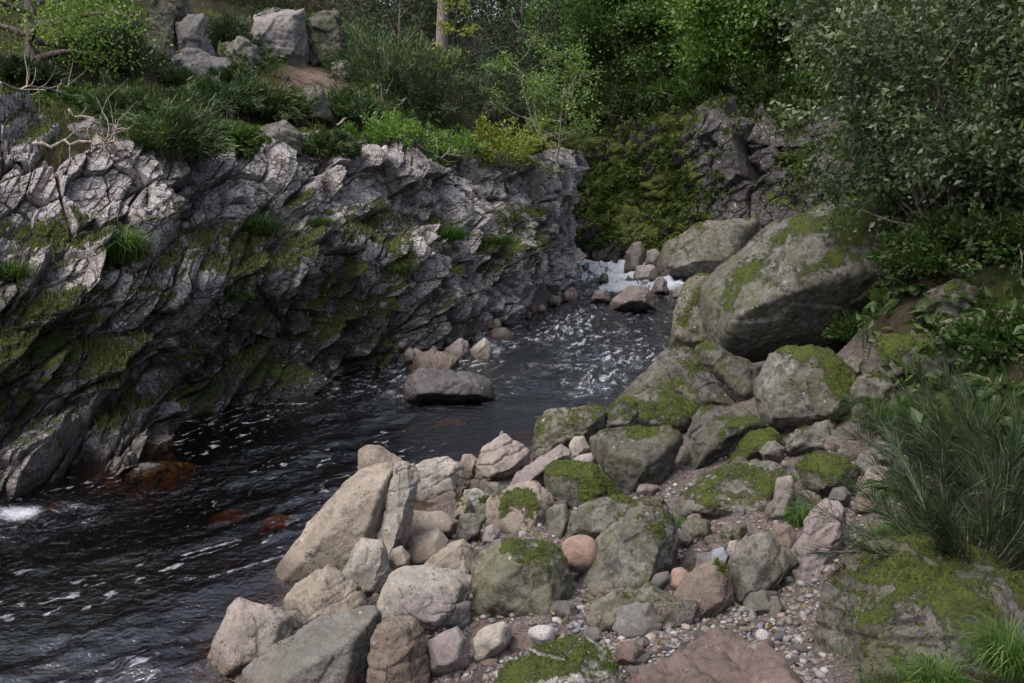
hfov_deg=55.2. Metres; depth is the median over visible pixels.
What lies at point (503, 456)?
boulder
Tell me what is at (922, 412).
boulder
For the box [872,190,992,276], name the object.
leafy shrub
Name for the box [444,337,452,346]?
stone
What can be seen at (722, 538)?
stone
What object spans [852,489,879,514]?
cobble
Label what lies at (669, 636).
pebble
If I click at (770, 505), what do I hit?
stone
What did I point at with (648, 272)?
stone
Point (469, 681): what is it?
pebble
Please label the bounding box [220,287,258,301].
grass tuft
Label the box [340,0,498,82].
pine tree
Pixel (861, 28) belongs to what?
alder tree
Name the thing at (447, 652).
stone
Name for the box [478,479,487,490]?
stone
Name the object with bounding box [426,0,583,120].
pine tree
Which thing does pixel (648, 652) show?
pebble
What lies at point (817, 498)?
stone
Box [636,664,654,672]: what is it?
pebble
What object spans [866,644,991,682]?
grass tuft
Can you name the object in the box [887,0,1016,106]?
broadleaf tree
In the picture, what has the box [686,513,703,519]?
stone
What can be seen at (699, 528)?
stone
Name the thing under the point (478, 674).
pebble
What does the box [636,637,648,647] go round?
pebble
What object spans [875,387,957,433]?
grass tuft
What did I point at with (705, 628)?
cobble
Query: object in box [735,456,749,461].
stone
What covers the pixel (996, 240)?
leafy shrub
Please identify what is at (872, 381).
boulder
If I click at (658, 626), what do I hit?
pebble
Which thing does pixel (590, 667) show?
boulder
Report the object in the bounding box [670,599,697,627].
stone
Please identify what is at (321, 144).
gorse bush
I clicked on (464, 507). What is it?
stone
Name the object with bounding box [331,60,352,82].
rock outcrop
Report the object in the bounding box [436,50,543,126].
juniper bush
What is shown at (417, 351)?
stone
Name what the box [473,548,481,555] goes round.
stone
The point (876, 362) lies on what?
boulder
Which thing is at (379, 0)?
sky
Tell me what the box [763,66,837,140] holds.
leafy shrub
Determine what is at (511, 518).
boulder
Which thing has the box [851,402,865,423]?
stone
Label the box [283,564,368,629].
boulder
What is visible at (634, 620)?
stone
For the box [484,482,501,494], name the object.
stone
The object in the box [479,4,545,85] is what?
woodland tree
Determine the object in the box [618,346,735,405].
boulder
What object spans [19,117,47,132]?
rock outcrop
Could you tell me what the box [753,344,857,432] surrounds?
boulder
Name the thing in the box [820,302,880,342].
leafy shrub
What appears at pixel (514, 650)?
pebble
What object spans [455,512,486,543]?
stone
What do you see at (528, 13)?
broadleaf tree
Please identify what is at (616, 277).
river
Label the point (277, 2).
bush
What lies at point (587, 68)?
broadleaf tree
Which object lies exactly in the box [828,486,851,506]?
cobble
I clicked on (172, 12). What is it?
rock outcrop
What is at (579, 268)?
stone
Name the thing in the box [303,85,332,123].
rock outcrop
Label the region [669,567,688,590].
cobble
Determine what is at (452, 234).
grass tuft
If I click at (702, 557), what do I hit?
stone
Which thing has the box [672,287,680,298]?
stone
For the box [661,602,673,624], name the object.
stone
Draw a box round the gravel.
[370,329,931,682]
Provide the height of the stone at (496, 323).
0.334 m
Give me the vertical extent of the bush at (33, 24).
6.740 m
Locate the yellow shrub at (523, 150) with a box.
[456,111,564,176]
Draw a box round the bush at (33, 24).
[0,0,179,84]
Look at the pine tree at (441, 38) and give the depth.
32.90 m
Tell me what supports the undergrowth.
on the ground at (126, 574)
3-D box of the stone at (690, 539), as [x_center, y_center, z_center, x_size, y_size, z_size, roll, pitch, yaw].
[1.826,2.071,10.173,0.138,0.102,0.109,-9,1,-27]
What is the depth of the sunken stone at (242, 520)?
13.09 m
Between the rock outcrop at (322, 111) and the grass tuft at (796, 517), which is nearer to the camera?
the grass tuft at (796, 517)
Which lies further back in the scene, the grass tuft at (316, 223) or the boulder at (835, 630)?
the grass tuft at (316, 223)
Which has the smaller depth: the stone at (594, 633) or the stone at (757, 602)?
the stone at (594, 633)
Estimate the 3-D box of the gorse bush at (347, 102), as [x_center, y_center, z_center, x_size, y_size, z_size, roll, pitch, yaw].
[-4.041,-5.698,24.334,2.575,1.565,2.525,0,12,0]
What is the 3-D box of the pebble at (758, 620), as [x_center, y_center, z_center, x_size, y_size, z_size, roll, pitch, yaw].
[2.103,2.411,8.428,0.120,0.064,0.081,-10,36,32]
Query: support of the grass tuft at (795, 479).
on the ground at (126, 574)
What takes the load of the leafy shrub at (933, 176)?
on the ground at (126, 574)
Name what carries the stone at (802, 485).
on the ground at (126, 574)
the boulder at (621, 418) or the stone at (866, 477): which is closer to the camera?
the stone at (866, 477)
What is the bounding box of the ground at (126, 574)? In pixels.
[0,0,1023,682]
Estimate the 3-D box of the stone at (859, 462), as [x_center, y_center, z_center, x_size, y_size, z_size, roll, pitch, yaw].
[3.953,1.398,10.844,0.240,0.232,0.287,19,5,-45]
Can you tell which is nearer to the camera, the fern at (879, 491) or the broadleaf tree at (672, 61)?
the fern at (879, 491)
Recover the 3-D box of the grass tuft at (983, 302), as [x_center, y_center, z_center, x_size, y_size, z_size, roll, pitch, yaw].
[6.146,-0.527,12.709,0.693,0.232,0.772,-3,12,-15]
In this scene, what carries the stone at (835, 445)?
on the ground at (126, 574)
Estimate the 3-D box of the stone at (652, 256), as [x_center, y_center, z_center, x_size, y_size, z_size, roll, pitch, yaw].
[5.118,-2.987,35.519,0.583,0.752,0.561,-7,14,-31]
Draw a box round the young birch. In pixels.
[465,24,609,165]
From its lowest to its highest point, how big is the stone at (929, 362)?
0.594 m
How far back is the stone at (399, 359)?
20.70 m
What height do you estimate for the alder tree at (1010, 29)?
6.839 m
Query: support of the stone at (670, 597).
on the ground at (126, 574)
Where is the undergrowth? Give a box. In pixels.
[0,0,1023,487]
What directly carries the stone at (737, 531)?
on the ground at (126, 574)
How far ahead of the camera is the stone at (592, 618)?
8.55 m
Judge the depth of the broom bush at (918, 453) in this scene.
8.85 m
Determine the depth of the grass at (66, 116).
17.42 m
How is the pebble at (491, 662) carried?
on the ground at (126, 574)
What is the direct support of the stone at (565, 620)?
on the ground at (126, 574)
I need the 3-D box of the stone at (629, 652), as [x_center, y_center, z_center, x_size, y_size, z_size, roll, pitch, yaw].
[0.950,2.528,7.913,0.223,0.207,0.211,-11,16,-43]
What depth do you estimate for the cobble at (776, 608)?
8.54 m
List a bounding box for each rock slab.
[467,619,543,651]
[630,627,802,682]
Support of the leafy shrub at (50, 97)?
on the ground at (126, 574)
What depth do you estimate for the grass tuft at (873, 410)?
11.74 m
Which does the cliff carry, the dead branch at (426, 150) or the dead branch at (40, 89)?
the dead branch at (426, 150)
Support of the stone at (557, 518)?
on the ground at (126, 574)
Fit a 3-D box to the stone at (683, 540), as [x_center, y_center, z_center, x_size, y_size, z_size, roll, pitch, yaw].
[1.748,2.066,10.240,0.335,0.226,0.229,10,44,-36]
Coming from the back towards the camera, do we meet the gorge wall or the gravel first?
the gorge wall
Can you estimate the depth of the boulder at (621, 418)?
14.15 m
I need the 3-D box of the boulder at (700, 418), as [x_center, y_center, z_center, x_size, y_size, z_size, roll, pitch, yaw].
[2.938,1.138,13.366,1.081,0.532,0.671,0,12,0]
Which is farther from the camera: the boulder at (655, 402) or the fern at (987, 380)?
the boulder at (655, 402)
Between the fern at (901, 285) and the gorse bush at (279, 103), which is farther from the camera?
the gorse bush at (279, 103)
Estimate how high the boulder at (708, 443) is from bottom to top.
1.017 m
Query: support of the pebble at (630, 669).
on the ground at (126, 574)
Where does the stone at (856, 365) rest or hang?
on the ground at (126, 574)
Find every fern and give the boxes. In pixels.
[860,479,904,501]
[883,278,928,295]
[908,306,955,325]
[915,294,987,311]
[946,370,1023,395]
[956,301,997,317]
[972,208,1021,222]
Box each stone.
[206,509,252,532]
[257,513,298,542]
[276,75,289,80]
[292,610,307,627]
[388,546,410,570]
[394,593,457,634]
[395,355,407,374]
[403,348,415,363]
[413,348,421,355]
[426,626,469,675]
[432,418,465,432]
[440,601,470,629]
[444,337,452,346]
[444,338,470,368]
[453,495,470,519]
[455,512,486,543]
[460,454,477,476]
[463,488,489,511]
[465,472,473,480]
[467,338,492,369]
[468,598,474,612]
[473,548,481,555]
[473,621,511,662]
[476,497,487,514]
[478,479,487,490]
[482,524,499,544]
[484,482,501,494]
[486,319,492,329]
[488,327,514,352]
[493,318,501,328]
[493,485,506,495]
[495,372,530,385]
[519,308,526,315]
[526,312,531,318]
[530,307,537,313]
[537,305,546,313]
[546,504,569,538]
[548,295,557,306]
[549,600,577,617]
[554,500,567,503]
[562,616,568,626]
[563,290,570,301]
[566,288,579,309]
[569,436,589,458]
[571,453,595,463]
[576,263,581,278]
[582,609,602,631]
[584,626,602,641]
[590,289,610,303]
[595,586,614,600]
[598,273,608,283]
[608,285,656,310]
[612,602,657,638]
[614,640,644,665]
[624,241,644,272]
[633,264,656,282]
[636,483,659,495]
[644,249,660,266]
[647,592,678,601]
[651,277,669,295]
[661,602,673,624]
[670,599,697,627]
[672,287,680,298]
[677,554,695,571]
[678,528,688,547]
[681,517,710,541]
[684,536,693,546]
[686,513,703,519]
[695,552,729,566]
[704,535,712,545]
[708,543,727,551]
[710,533,731,544]
[720,522,747,540]
[729,460,744,464]
[730,506,744,515]
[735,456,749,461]
[742,590,770,615]
[759,441,785,462]
[765,500,794,520]
[767,590,777,595]
[771,475,794,518]
[771,523,796,548]
[782,544,797,581]
[784,419,836,455]
[793,490,822,510]
[794,479,812,491]
[823,435,840,450]
[830,439,844,452]
[831,426,855,442]
[841,441,863,461]
[842,440,863,449]
[844,357,864,375]
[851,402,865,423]
[854,453,875,475]
[856,426,876,441]
[863,465,889,483]
[909,338,936,381]
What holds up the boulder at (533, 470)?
on the ground at (126, 574)
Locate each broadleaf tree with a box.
[490,0,596,93]
[530,0,641,88]
[553,0,694,98]
[602,0,704,68]
[653,0,784,78]
[672,0,814,79]
[717,0,834,72]
[770,0,917,106]
[829,0,1013,96]
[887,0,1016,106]
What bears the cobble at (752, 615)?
on the ground at (126, 574)
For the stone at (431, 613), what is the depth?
8.57 m
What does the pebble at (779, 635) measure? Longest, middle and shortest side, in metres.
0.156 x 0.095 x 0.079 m
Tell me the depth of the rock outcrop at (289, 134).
20.16 m
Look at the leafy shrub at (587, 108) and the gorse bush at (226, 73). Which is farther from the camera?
the leafy shrub at (587, 108)
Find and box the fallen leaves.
[419,408,994,678]
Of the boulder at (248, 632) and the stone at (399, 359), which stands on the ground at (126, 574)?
the boulder at (248, 632)
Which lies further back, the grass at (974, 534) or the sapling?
the sapling
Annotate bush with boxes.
[0,53,78,88]
[42,11,190,80]
[60,67,189,129]
[108,73,243,167]
[148,64,203,87]
[163,69,266,119]
[204,0,341,19]
[204,8,263,54]
[204,61,268,84]
[241,71,320,123]
[291,0,412,30]
[302,127,363,161]
[318,8,481,101]
[323,82,397,128]
[363,45,490,121]
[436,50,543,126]
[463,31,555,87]
[580,127,610,143]
[777,399,1023,572]
[833,341,1023,519]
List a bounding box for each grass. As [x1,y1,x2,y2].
[0,0,588,448]
[850,192,1023,682]
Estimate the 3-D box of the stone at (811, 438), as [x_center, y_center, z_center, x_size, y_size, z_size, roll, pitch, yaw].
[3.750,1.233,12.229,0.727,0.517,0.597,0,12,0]
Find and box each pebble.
[369,593,379,603]
[458,680,472,682]
[469,663,477,670]
[470,669,487,682]
[480,658,498,667]
[499,649,507,656]
[511,648,520,653]
[569,616,580,621]
[573,598,583,602]
[625,666,638,674]
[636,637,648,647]
[636,639,644,646]
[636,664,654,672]
[637,653,650,664]
[644,649,652,655]
[654,623,662,630]
[660,646,672,650]
[663,633,674,639]
[679,642,686,646]
[695,629,705,638]
[738,626,751,631]
[739,620,745,624]
[751,618,762,622]
[774,630,785,640]
[787,656,799,665]
[792,643,807,653]
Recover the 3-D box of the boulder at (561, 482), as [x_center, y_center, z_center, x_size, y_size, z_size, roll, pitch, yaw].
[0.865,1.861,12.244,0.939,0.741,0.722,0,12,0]
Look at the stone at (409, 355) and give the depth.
20.64 m
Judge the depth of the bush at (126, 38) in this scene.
21.36 m
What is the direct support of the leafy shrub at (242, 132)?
on the cliff
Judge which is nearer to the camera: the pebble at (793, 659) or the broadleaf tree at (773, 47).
the pebble at (793, 659)
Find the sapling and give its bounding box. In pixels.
[428,0,482,116]
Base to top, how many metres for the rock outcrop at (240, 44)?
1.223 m
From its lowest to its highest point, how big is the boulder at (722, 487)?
0.988 m
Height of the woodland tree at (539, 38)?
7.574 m
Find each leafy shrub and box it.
[31,79,117,107]
[210,118,273,158]
[338,109,449,163]
[421,125,491,164]
[532,77,634,123]
[583,66,670,121]
[620,60,706,118]
[646,60,734,112]
[702,49,777,96]
[728,58,824,119]
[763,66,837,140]
[809,168,875,208]
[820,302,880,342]
[865,218,984,281]
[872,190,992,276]
[900,183,1023,223]
[903,165,984,194]
[914,295,1023,377]
[932,196,1023,285]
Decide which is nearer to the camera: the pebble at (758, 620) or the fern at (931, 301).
the pebble at (758, 620)
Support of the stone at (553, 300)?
in the river
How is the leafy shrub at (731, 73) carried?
on the ground at (126, 574)
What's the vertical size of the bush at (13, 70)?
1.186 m
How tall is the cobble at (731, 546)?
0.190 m
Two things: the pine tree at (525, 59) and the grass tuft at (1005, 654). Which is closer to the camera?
the grass tuft at (1005, 654)
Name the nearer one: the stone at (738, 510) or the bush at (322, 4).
the stone at (738, 510)
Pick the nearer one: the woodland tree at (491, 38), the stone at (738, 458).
the stone at (738, 458)
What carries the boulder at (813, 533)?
on the ground at (126, 574)
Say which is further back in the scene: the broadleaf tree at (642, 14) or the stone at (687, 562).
the broadleaf tree at (642, 14)
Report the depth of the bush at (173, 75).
21.75 m
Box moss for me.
[83,42,1019,682]
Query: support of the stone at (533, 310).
in the river
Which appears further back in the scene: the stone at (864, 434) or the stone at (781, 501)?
the stone at (864, 434)
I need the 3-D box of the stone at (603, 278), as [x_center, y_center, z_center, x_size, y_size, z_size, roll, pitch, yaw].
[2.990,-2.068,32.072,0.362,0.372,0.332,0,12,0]
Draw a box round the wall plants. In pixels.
[519,92,950,255]
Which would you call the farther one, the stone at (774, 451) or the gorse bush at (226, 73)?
the gorse bush at (226, 73)
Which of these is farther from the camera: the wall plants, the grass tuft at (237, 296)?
the wall plants
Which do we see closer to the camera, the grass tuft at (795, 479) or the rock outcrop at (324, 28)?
the grass tuft at (795, 479)
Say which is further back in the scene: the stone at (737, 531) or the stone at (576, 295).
the stone at (576, 295)
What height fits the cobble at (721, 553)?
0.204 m
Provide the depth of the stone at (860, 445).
11.54 m
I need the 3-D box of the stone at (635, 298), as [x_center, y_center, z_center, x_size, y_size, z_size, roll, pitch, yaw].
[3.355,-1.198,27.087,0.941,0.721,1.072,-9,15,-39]
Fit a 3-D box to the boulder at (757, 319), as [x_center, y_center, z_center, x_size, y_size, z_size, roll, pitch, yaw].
[5.254,-1.027,16.496,4.013,3.222,3.069,0,12,0]
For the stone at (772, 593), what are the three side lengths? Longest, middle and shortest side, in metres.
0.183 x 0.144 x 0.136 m
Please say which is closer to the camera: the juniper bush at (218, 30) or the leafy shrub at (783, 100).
the juniper bush at (218, 30)
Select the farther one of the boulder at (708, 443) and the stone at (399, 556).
the boulder at (708, 443)
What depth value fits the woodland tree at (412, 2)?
57.59 m
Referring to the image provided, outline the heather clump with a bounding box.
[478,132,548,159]
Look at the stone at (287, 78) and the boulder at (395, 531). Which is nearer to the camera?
the boulder at (395, 531)
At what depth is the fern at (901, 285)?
13.60 m
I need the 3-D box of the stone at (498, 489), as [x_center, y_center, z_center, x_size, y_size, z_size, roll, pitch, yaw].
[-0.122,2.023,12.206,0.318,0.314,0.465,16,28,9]
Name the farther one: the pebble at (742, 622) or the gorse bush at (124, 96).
the gorse bush at (124, 96)
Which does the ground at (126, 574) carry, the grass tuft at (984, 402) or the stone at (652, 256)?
the grass tuft at (984, 402)
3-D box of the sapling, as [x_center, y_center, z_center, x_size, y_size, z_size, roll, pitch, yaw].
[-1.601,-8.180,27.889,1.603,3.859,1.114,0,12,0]
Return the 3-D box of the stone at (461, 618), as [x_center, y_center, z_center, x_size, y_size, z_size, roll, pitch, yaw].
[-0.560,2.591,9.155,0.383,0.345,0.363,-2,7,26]
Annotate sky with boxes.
[379,0,533,20]
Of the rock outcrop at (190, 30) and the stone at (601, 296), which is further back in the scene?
the stone at (601, 296)
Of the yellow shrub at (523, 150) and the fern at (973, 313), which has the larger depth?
the yellow shrub at (523, 150)
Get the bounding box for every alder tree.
[751,0,1023,252]
[875,0,1023,218]
[1006,3,1023,131]
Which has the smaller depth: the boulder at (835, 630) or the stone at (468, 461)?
the boulder at (835, 630)
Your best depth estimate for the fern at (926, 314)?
12.80 m
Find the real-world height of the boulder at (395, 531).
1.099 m
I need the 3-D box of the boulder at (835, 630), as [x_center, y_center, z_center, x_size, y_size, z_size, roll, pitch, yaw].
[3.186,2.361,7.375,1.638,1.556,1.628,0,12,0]
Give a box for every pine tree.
[313,0,415,43]
[326,0,489,76]
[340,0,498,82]
[389,0,584,138]
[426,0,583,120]
[435,0,447,65]
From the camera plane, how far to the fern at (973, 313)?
12.59 m
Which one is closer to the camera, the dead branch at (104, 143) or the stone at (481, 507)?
the stone at (481, 507)
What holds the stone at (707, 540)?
on the ground at (126, 574)
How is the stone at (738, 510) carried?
on the ground at (126, 574)
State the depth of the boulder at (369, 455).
13.16 m
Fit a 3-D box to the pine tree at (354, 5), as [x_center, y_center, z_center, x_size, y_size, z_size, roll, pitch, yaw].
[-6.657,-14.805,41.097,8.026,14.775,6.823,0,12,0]
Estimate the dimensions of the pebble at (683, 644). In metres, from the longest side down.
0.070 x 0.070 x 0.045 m
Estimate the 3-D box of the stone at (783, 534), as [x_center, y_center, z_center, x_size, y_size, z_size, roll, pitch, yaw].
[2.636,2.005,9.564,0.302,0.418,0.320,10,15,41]
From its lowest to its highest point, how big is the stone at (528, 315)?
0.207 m
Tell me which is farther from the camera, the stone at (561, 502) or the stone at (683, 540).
the stone at (561, 502)
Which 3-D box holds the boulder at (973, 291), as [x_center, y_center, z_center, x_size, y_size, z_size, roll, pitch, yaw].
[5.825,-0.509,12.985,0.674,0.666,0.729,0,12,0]
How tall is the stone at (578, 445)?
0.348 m
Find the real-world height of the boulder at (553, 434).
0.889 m
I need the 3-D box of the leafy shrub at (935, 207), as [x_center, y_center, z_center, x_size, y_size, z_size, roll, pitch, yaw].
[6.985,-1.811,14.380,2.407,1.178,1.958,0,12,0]
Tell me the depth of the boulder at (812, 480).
10.33 m
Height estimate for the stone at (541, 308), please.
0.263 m
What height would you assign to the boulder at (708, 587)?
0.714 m
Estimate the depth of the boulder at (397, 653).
8.02 m
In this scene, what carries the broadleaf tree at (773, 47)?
on the ground at (126, 574)
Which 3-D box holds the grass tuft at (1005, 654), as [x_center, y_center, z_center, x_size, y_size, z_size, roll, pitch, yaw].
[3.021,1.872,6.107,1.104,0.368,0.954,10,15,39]
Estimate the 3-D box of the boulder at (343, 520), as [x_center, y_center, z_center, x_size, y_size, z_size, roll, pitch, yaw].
[-1.937,2.160,10.835,1.548,1.450,0.869,-7,14,-32]
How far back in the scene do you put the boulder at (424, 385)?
17.57 m
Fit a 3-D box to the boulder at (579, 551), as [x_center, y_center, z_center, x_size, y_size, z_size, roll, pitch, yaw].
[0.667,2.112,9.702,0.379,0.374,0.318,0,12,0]
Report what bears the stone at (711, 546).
on the ground at (126, 574)
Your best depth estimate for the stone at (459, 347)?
21.12 m
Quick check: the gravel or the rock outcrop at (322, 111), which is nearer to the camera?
the gravel
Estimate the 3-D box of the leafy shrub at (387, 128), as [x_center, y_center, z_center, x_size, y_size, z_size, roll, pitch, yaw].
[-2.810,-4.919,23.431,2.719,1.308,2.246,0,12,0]
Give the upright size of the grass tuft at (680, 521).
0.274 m
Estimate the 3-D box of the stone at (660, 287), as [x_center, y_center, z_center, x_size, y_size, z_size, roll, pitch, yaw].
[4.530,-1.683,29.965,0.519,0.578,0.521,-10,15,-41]
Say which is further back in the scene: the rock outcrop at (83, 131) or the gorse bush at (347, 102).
the gorse bush at (347, 102)
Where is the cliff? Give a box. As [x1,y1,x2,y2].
[0,91,588,567]
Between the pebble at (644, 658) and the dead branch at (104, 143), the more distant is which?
the dead branch at (104, 143)
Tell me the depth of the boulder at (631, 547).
9.48 m
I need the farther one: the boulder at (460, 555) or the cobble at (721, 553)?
the boulder at (460, 555)
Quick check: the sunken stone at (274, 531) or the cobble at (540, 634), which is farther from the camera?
the sunken stone at (274, 531)
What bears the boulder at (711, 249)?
in the river
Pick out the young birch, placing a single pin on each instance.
(541, 86)
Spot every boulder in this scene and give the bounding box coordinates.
[204,597,293,677]
[241,605,381,682]
[269,462,393,595]
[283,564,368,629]
[342,537,390,596]
[358,445,402,470]
[366,615,429,682]
[376,565,471,621]
[377,461,420,565]
[403,367,495,406]
[405,348,459,380]
[405,529,448,564]
[406,510,457,542]
[414,456,466,504]
[424,539,475,574]
[471,537,572,617]
[474,431,530,481]
[485,480,553,533]
[494,634,623,682]
[507,444,571,487]
[532,405,605,460]
[544,459,618,508]
[561,534,596,572]
[566,493,634,539]
[577,495,679,597]
[587,581,668,632]
[589,425,683,494]
[603,397,638,428]
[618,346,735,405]
[626,388,698,432]
[656,215,760,281]
[669,272,709,349]
[672,558,734,619]
[675,459,791,519]
[679,415,766,469]
[687,404,768,437]
[695,340,759,402]
[699,186,941,362]
[727,529,789,604]
[728,427,785,463]
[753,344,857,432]
[790,498,845,580]
[794,450,860,494]
[811,534,1023,679]
[848,371,895,407]
[865,333,931,384]
[902,404,954,430]
[920,278,979,324]
[936,316,980,373]
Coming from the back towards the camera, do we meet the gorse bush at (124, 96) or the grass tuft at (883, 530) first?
the gorse bush at (124, 96)
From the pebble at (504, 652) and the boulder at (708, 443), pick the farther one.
the boulder at (708, 443)
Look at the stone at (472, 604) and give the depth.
9.31 m
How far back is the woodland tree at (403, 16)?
76.77 m
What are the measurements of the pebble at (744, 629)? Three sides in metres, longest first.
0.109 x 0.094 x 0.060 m
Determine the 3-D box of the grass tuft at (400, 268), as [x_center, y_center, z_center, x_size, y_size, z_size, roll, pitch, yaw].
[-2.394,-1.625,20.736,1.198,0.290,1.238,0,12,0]
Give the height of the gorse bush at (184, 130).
1.918 m
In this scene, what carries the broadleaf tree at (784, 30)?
on the ground at (126, 574)
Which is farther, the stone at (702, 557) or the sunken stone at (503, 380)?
the sunken stone at (503, 380)
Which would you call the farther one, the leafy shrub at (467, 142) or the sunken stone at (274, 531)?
the leafy shrub at (467, 142)
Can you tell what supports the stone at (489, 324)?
in the river
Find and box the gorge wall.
[500,88,955,281]
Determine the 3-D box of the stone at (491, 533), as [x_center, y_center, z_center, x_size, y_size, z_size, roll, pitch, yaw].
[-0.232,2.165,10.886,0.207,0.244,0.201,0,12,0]
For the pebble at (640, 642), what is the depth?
8.05 m
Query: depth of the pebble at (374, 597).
9.82 m
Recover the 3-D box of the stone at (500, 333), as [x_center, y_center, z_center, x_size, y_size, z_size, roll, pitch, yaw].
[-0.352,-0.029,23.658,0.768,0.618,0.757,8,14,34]
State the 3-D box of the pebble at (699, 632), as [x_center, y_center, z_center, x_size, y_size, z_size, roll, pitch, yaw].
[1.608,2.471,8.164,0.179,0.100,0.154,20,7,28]
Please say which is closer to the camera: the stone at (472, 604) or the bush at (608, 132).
the stone at (472, 604)
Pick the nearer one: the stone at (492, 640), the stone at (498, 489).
the stone at (492, 640)
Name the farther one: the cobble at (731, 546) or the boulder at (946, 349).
the boulder at (946, 349)
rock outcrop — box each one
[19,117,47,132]
[67,117,125,139]
[146,0,195,69]
[165,46,231,84]
[174,13,215,56]
[218,36,261,72]
[250,7,310,65]
[261,120,302,156]
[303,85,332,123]
[306,10,351,68]
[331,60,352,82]
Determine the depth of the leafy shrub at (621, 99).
42.51 m
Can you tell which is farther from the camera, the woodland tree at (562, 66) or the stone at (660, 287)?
the woodland tree at (562, 66)
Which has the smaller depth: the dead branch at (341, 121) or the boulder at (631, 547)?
the boulder at (631, 547)
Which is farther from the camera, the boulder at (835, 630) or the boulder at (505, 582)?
the boulder at (505, 582)
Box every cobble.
[467,480,479,488]
[528,625,554,644]
[651,571,670,589]
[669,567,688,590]
[700,626,711,631]
[709,547,728,564]
[727,540,737,557]
[747,610,756,622]
[755,629,769,639]
[768,596,784,619]
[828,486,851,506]
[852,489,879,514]
[870,442,896,465]
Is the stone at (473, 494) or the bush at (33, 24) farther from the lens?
the bush at (33, 24)
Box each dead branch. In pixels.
[0,52,86,112]
[32,96,137,157]
[68,76,177,149]
[333,79,401,127]
[415,139,478,172]
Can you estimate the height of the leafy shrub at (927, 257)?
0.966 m
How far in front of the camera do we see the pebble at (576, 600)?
9.18 m
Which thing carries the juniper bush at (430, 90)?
on the ground at (126, 574)
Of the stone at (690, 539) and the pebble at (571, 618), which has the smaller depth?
the pebble at (571, 618)
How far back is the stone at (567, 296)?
28.69 m
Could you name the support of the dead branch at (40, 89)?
on the ground at (126, 574)
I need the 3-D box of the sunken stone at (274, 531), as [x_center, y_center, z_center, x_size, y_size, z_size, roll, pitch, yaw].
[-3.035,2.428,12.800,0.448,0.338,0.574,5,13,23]
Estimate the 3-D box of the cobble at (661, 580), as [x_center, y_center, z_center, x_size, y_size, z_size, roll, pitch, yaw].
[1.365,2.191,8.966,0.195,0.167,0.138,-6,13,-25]
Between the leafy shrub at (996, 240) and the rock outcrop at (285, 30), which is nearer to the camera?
the leafy shrub at (996, 240)
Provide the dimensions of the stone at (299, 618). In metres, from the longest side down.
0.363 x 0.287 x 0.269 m
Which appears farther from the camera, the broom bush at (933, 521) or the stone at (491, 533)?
the stone at (491, 533)
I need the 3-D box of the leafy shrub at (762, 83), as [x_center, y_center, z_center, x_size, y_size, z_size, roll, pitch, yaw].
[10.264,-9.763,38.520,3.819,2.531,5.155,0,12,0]
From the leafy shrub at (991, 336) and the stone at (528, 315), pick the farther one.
the stone at (528, 315)
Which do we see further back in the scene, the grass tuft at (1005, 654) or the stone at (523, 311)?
the stone at (523, 311)
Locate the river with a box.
[0,259,683,682]
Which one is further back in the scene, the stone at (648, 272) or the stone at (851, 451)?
the stone at (648, 272)
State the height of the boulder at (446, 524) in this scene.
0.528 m
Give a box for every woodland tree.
[384,0,434,35]
[396,0,435,35]
[409,0,472,41]
[467,4,509,72]
[471,0,517,42]
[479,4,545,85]
[497,2,553,87]
[540,0,615,88]
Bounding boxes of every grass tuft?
[0,257,40,280]
[57,222,184,264]
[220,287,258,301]
[243,213,287,233]
[299,216,345,228]
[379,261,421,273]
[437,222,473,240]
[481,234,519,244]
[670,507,688,527]
[760,494,816,528]
[788,469,799,483]
[813,385,915,437]
[841,517,916,542]
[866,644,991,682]
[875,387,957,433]
[912,390,1023,441]
[920,605,1023,682]
[969,294,1007,308]
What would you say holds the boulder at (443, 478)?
on the ground at (126, 574)
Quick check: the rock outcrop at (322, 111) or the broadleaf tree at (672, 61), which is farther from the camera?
the broadleaf tree at (672, 61)
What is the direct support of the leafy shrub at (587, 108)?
on the ground at (126, 574)
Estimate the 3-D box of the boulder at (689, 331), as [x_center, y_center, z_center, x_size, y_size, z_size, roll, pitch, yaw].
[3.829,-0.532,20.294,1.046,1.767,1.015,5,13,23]
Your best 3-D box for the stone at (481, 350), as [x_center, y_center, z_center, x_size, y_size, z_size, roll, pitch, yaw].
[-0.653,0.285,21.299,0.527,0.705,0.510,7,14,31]
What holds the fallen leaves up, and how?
on the ground at (126, 574)
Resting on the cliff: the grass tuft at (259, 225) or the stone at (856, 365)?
the grass tuft at (259, 225)
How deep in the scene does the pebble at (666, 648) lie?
8.00 m
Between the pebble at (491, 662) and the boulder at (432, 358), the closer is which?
the pebble at (491, 662)
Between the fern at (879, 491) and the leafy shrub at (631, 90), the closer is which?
the fern at (879, 491)
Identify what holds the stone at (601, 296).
in the river
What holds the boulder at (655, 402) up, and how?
on the ground at (126, 574)
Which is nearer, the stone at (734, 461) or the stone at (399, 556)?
the stone at (399, 556)
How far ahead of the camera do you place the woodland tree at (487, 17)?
94.41 m
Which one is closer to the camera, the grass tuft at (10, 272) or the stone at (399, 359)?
the grass tuft at (10, 272)
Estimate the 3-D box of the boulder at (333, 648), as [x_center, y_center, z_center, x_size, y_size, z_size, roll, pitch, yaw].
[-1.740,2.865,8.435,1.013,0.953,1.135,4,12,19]
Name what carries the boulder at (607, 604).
on the ground at (126, 574)
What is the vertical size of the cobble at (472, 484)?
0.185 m
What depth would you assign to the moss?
10.81 m

